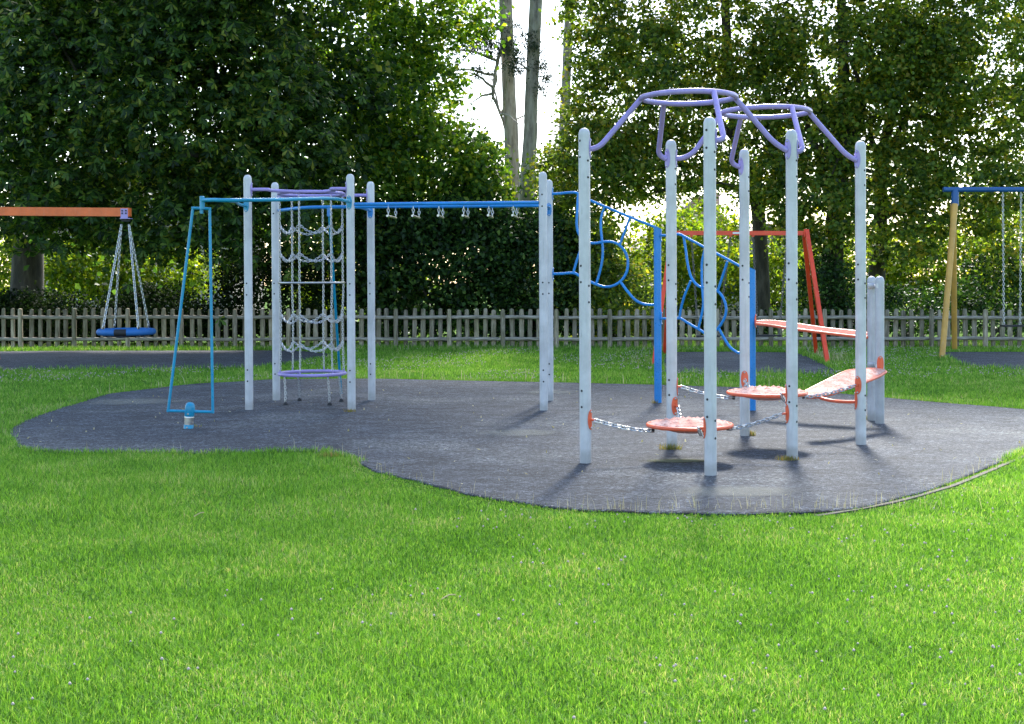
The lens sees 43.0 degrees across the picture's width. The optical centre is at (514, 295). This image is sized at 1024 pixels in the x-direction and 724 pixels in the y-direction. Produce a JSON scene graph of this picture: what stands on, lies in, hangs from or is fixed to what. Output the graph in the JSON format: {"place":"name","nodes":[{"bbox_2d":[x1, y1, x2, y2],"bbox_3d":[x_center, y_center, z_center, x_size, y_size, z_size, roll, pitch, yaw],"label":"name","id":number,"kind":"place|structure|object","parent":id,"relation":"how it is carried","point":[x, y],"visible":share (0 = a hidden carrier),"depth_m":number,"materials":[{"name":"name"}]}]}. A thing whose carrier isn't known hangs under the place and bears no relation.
{"place":"outdoors","nodes":[
{"label":"outdoors","id":0,"kind":"place"},
{"bbox_2d":[44,153,263,315],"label":"bush","id":1,"kind":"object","parent":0,"point":[176,278],"depth_m":54.50,"materials":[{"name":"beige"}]},
{"bbox_2d":[0,286,1023,723],"bbox_3d":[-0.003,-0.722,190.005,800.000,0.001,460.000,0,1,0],"label":"ground","id":2,"kind":"structure","parent":0,"point":[714,518],"depth_m":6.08,"materials":[{"name":"plant"}]},
{"bbox_2d":[0,219,55,302],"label":"garden bush","id":3,"kind":"object","parent":2,"relation":"on","point":[5,268],"visible":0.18,"depth_m":40.48,"materials":[{"name":"green plant"}]},
{"bbox_2d":[0,280,101,344],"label":"hedge bush","id":4,"kind":"object","parent":2,"relation":"on","point":[53,302],"visible":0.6,"depth_m":32.26,"materials":[{"name":"green plant"}]},
{"bbox_2d":[44,224,166,311],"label":"garden bush","id":5,"kind":"object","parent":2,"relation":"on","point":[84,278],"visible":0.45,"depth_m":40.49,"materials":[{"name":"green plant"}]},
{"bbox_2d":[78,275,232,344],"bbox_3d":[-8.904,0.402,32.681,4.576,1.864,2.770,0,1,0],"label":"hedge bush","id":6,"kind":"object","parent":2,"relation":"on","point":[153,299],"visible":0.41,"depth_m":32.26,"materials":[{"name":"green plant"}]},
{"bbox_2d":[0,350,331,370],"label":"rubber surface","id":7,"kind":"object","parent":2,"relation":"on","point":[142,359],"visible":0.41,"depth_m":26.58,"materials":[{"name":"grey rubber"}]},
{"bbox_2d":[0,207,155,337],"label":"nest swing","id":8,"kind":"object","parent":7,"relation":"on","point":[124,214],"visible":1,"depth_m":25.12,"materials":[{"name":"orange paint"}]},
{"bbox_2d":[120,245,232,310],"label":"garden bush","id":9,"kind":"object","parent":2,"relation":"on","point":[192,266],"visible":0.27,"depth_m":41.45,"materials":[{"name":"green plant"}]},
{"bbox_2d":[0,0,435,343],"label":"chestnut tree","id":10,"kind":"object","parent":2,"relation":"on","point":[147,54],"visible":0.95,"depth_m":28.39,"materials":[{"name":"green plant"}]},
{"bbox_2d":[187,208,366,343],"bbox_3d":[-6.121,-0.745,33.393,4.973,4.112,4.234,0,1,0],"label":"hedge bush","id":11,"kind":"object","parent":2,"relation":"on","point":[264,275],"visible":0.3,"depth_m":32.39,"materials":[{"name":"green plant"}]},
{"bbox_2d":[267,228,360,320],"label":"garden bush","id":12,"kind":"object","parent":2,"relation":"on","point":[313,293],"visible":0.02,"depth_m":41.64,"materials":[{"name":"green plant"}]},
{"bbox_2d":[317,451,342,456],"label":"grass tuft","id":13,"kind":"object","parent":2,"relation":"on","point":[328,454],"visible":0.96,"depth_m":11.57,"materials":[{"name":"green plant"}]},
{"bbox_2d":[329,269,435,312],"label":"garden bush","id":14,"kind":"object","parent":2,"relation":"on","point":[413,289],"visible":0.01,"depth_m":40.69,"materials":[{"name":"green plant"}]},
{"bbox_2d":[257,0,528,336],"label":"maple tree","id":15,"kind":"object","parent":2,"relation":"on","point":[401,164],"visible":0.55,"depth_m":32.85,"materials":[{"name":"green plant"}]},
{"bbox_2d":[313,180,538,342],"bbox_3d":[-2.133,-0.845,32.836,6.009,4.287,3.988,0,1,0],"label":"laurel shrub","id":16,"kind":"object","parent":2,"relation":"on","point":[422,243],"visible":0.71,"depth_m":32.04,"materials":[{"name":"green plant"}]},
{"bbox_2d":[445,0,546,210],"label":"pine tree","id":17,"kind":"object","parent":2,"relation":"on","point":[508,115],"visible":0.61,"depth_m":36.75,"materials":[{"name":"brown plant"}]},
{"bbox_2d":[0,345,1020,723],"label":"clover flowers","id":18,"kind":"object","parent":2,"relation":"on","point":[628,517],"visible":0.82,"depth_m":8.72,"materials":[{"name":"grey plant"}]},
{"bbox_2d":[1,340,1021,515],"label":"dry grass stalks","id":19,"kind":"object","parent":2,"relation":"on","point":[817,353],"visible":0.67,"depth_m":17.25,"materials":[{"name":"plant"}]},
{"bbox_2d":[0,308,1023,347],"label":"picket fence","id":20,"kind":"object","parent":2,"relation":"on","point":[529,338],"visible":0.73,"depth_m":30.11,"materials":[{"name":"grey wood"}]},
{"bbox_2d":[0,345,1023,517],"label":"grass fringe","id":21,"kind":"object","parent":2,"relation":"on","point":[10,426],"depth_m":18.27,"materials":[{"name":"green plant"}]},
{"bbox_2d":[10,378,1023,515],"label":"rubber surface","id":22,"kind":"object","parent":2,"relation":"on","point":[426,425],"visible":0.69,"depth_m":12.79,"materials":[{"name":"grey rubber"}]},
{"bbox_2d":[105,400,166,402],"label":"dust patch","id":23,"kind":"object","parent":22,"relation":"on","point":[135,401],"visible":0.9,"depth_m":16.91,"materials":[{"name":"grey rubber"}]},
{"bbox_2d":[166,207,213,428],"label":"spinner gate","id":24,"kind":"structure","parent":22,"relation":"on","point":[189,411],"depth_m":13.82,"materials":[{"name":"blue metal"}]},
{"bbox_2d":[200,172,553,410],"bbox_3d":[-1.403,-0.022,15.725,3.841,2.900,4.394,0,1,0],"label":"climbing frame","id":25,"kind":"object","parent":22,"relation":"on","point":[544,203],"visible":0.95,"depth_m":15.78,"materials":[{"name":"grey metal"}]},
{"bbox_2d":[277,194,346,405],"bbox_3d":[-2.550,0.067,16.413,0.868,2.645,0.911,0,1,14],"label":"chain climbing net","id":26,"kind":"object","parent":25,"relation":"hanging from","point":[329,372],"visible":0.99,"depth_m":16.28,"materials":[{"name":"grey metal"}]},
{"bbox_2d":[497,430,539,434],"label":"dust patch","id":27,"kind":"object","parent":22,"relation":"on","point":[519,432],"visible":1,"depth_m":13.28,"materials":[{"name":"grey rubber"}]},
{"bbox_2d":[553,191,662,402],"bbox_3d":[1.183,0.031,16.612,1.428,2.747,0.099,0,1,13],"label":"wavy climbing panel","id":28,"kind":"object","parent":22,"relation":"on","point":[658,323],"visible":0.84,"depth_m":16.46,"materials":[{"name":"blue paint"}]},
{"bbox_2d":[659,442,682,449],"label":"grass tuft","id":29,"kind":"object","parent":22,"relation":"on","point":[671,447],"visible":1,"depth_m":11.94,"materials":[{"name":"green plant"}]},
{"bbox_2d":[650,458,703,462],"bbox_3d":[1.419,1.423,11.175,0.791,0.001,0.400,0,1,0],"label":"moss patch","id":30,"kind":"object","parent":22,"relation":"on","point":[677,460],"visible":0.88,"depth_m":11.18,"materials":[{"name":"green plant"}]},
{"bbox_2d":[659,233,755,410],"bbox_3d":[2.365,0.315,15.938,0.093,2.184,1.434,-1,1,-44],"label":"wavy climbing panel","id":31,"kind":"object","parent":22,"relation":"on","point":[752,332],"visible":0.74,"depth_m":15.70,"materials":[{"name":"blue paint"}]},
{"bbox_2d":[578,88,865,475],"bbox_3d":[1.931,-0.135,11.654,1.395,3.192,2.692,0,1,40],"label":"crowned post frame","id":32,"kind":"object","parent":22,"relation":"on","point":[709,140],"visible":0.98,"depth_m":11.23,"materials":[{"name":"grey metal"}]},
{"bbox_2d":[588,397,788,438],"bbox_3d":[1.511,1.069,11.165,1.206,0.243,1.343,0,1,41],"label":"hanging disc","id":33,"kind":"object","parent":32,"relation":"hanging from","point":[687,425],"visible":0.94,"depth_m":11.08,"materials":[{"name":"red paint"}]},
{"bbox_2d":[677,371,860,403],"bbox_3d":[2.367,0.871,12.130,1.241,0.224,1.306,0,1,43],"label":"hanging disc","id":34,"kind":"object","parent":32,"relation":"hanging from","point":[766,393],"visible":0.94,"depth_m":12.04,"materials":[{"name":"red paint"}]},
{"bbox_2d":[700,488,771,494],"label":"dust patch","id":35,"kind":"object","parent":22,"relation":"on","point":[744,491],"visible":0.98,"depth_m":9.54,"materials":[{"name":"grey rubber"}]},
{"bbox_2d":[775,455,798,460],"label":"grass tuft","id":36,"kind":"object","parent":22,"relation":"on","point":[787,458],"visible":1,"depth_m":11.20,"materials":[{"name":"green plant"}]},
{"bbox_2d":[754,276,886,423],"bbox_3d":[3.414,0.614,13.840,1.157,1.628,3.279,0,1,0],"label":"balance board set","id":37,"kind":"object","parent":22,"relation":"on","point":[876,371],"visible":0.81,"depth_m":13.97,"materials":[{"name":"red paint"}]},
{"bbox_2d":[477,0,562,336],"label":"pine tree","id":38,"kind":"object","parent":2,"relation":"on","point":[532,46],"visible":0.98,"depth_m":35.76,"materials":[{"name":"brown plant"}]},
{"bbox_2d":[467,162,616,341],"bbox_3d":[0.587,-1.419,35.504,4.002,5.326,8.645,0,1,0],"label":"laurel shrub","id":39,"kind":"object","parent":2,"relation":"on","point":[526,228],"visible":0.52,"depth_m":32.21,"materials":[{"name":"green plant"}]},
{"bbox_2d":[552,10,579,304],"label":"pine tree","id":40,"kind":"object","parent":2,"relation":"on","point":[568,25],"visible":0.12,"depth_m":40.79,"materials":[{"name":"brown plant"}]},
{"bbox_2d":[534,204,650,311],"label":"garden bush","id":41,"kind":"object","parent":2,"relation":"on","point":[612,238],"depth_m":41.72,"materials":[{"name":"green plant"}]},
{"bbox_2d":[553,234,695,343],"bbox_3d":[2.632,-0.158,32.661,4.001,2.845,3.120,0,1,0],"label":"laurel shrub","id":42,"kind":"object","parent":2,"relation":"on","point":[629,283],"visible":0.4,"depth_m":32.21,"materials":[{"name":"green plant"}]},
{"bbox_2d":[518,0,815,334],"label":"lime tree","id":43,"kind":"object","parent":2,"relation":"on","point":[625,153],"visible":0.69,"depth_m":32.57,"materials":[{"name":"green plant"}]},
{"bbox_2d":[616,200,738,321],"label":"garden bush","id":44,"kind":"object","parent":2,"relation":"on","point":[681,265],"visible":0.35,"depth_m":41.56,"materials":[{"name":"green plant"}]},
{"bbox_2d":[642,199,751,290],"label":"garden bush","id":45,"kind":"object","parent":2,"relation":"on","point":[724,224],"visible":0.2,"depth_m":43.54,"materials":[{"name":"green plant"}]},
{"bbox_2d":[639,299,784,341],"bbox_3d":[5.022,0.669,32.411,4.248,1.154,2.042,0,1,0],"label":"laurel shrub","id":46,"kind":"object","parent":2,"relation":"on","point":[702,323],"visible":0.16,"depth_m":32.21,"materials":[{"name":"green plant"}]},
{"bbox_2d":[662,352,833,373],"bbox_3d":[4.308,1.289,24.773,3.029,0.062,6.562,0,1,7],"label":"rubber surface","id":47,"kind":"object","parent":2,"relation":"on","point":[728,361],"visible":0.37,"depth_m":24.39,"materials":[{"name":"grey rubber"}]},
{"bbox_2d":[652,229,829,363],"bbox_3d":[4.443,0.012,25.556,3.856,2.594,3.441,0,1,0],"label":"red swing frame","id":48,"kind":"object","parent":47,"relation":"on","point":[807,250],"visible":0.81,"depth_m":25.25,"materials":[{"name":"paint"}]},
{"bbox_2d":[718,235,820,322],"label":"garden bush","id":49,"kind":"object","parent":2,"relation":"on","point":[779,266],"visible":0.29,"depth_m":41.63,"materials":[{"name":"green plant"}]},
{"bbox_2d":[756,243,867,341],"bbox_3d":[7.536,-0.046,32.068,3.424,2.616,2.821,0,1,0],"label":"laurel shrub","id":50,"kind":"object","parent":2,"relation":"on","point":[824,280],"visible":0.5,"depth_m":31.57,"materials":[{"name":"green plant"}]},
{"bbox_2d":[816,233,917,324],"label":"garden bush","id":51,"kind":"object","parent":2,"relation":"on","point":[849,254],"visible":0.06,"depth_m":42.46,"materials":[{"name":"green plant"}]},
{"bbox_2d":[734,0,1011,336],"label":"lime tree","id":52,"kind":"object","parent":2,"relation":"on","point":[841,112],"visible":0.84,"depth_m":31.39,"materials":[{"name":"green plant"}]},
{"bbox_2d":[829,274,998,341],"bbox_3d":[9.545,0.349,32.230,4.913,1.774,2.553,0,1,0],"label":"laurel shrub","id":53,"kind":"object","parent":2,"relation":"on","point":[895,291],"visible":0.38,"depth_m":31.87,"materials":[{"name":"green plant"}]},
{"bbox_2d":[814,455,1023,515],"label":"concrete edging","id":54,"kind":"object","parent":2,"relation":"on","point":[928,492],"visible":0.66,"depth_m":9.47,"materials":[{"name":"grey concrete"}]},
{"bbox_2d":[854,218,1001,326],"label":"garden bush","id":55,"kind":"object","parent":2,"relation":"on","point":[939,271],"visible":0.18,"depth_m":40.45,"materials":[{"name":"green plant"}]},
{"bbox_2d":[847,0,1023,315],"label":"lime tree","id":56,"kind":"object","parent":2,"relation":"on","point":[988,203],"visible":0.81,"depth_m":31.16,"materials":[{"name":"green plant"}]},
{"bbox_2d":[928,245,1023,336],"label":"laurel shrub","id":57,"kind":"object","parent":2,"relation":"on","point":[996,307],"visible":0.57,"depth_m":31.98,"materials":[{"name":"green plant"}]},
{"bbox_2d":[945,352,1023,369],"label":"rubber surface","id":58,"kind":"object","parent":2,"relation":"on","point":[999,358],"visible":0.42,"depth_m":25.25,"materials":[{"name":"grey rubber"}]},
{"bbox_2d":[939,187,1023,357],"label":"yellow swing frame","id":59,"kind":"object","parent":58,"relation":"on","point":[951,279],"visible":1,"depth_m":26.33,"materials":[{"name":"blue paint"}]},
{"bbox_2d":[957,205,1023,322],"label":"garden bush","id":60,"kind":"object","parent":2,"relation":"on","point":[999,240],"visible":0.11,"depth_m":40.70,"materials":[{"name":"green plant"}]},
{"bbox_2d":[0,0,1023,286],"label":"sky","id":61,"kind":"structure","parent":0,"point":[493,121],"materials":[{"name":"white"}]},
{"bbox_2d":[27,389,1019,503],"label":"leaf litter","id":62,"kind":"object","parent":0,"point":[500,431],"visible":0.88,"depth_m":13.70,"materials":[{"name":"brown plant"}]},
{"bbox_2d":[630,193,737,296],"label":"tree","id":63,"kind":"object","parent":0,"point":[699,199],"depth_m":57.98,"materials":[{"name":"plant"}]},
{"bbox_2d":[677,223,848,315],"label":"tree","id":64,"kind":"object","parent":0,"point":[768,229],"depth_m":51.00,"materials":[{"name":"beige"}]},
{"bbox_2d":[722,278,735,298],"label":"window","id":65,"kind":"structure","parent":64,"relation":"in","point":[726,278],"depth_m":50.91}
]}

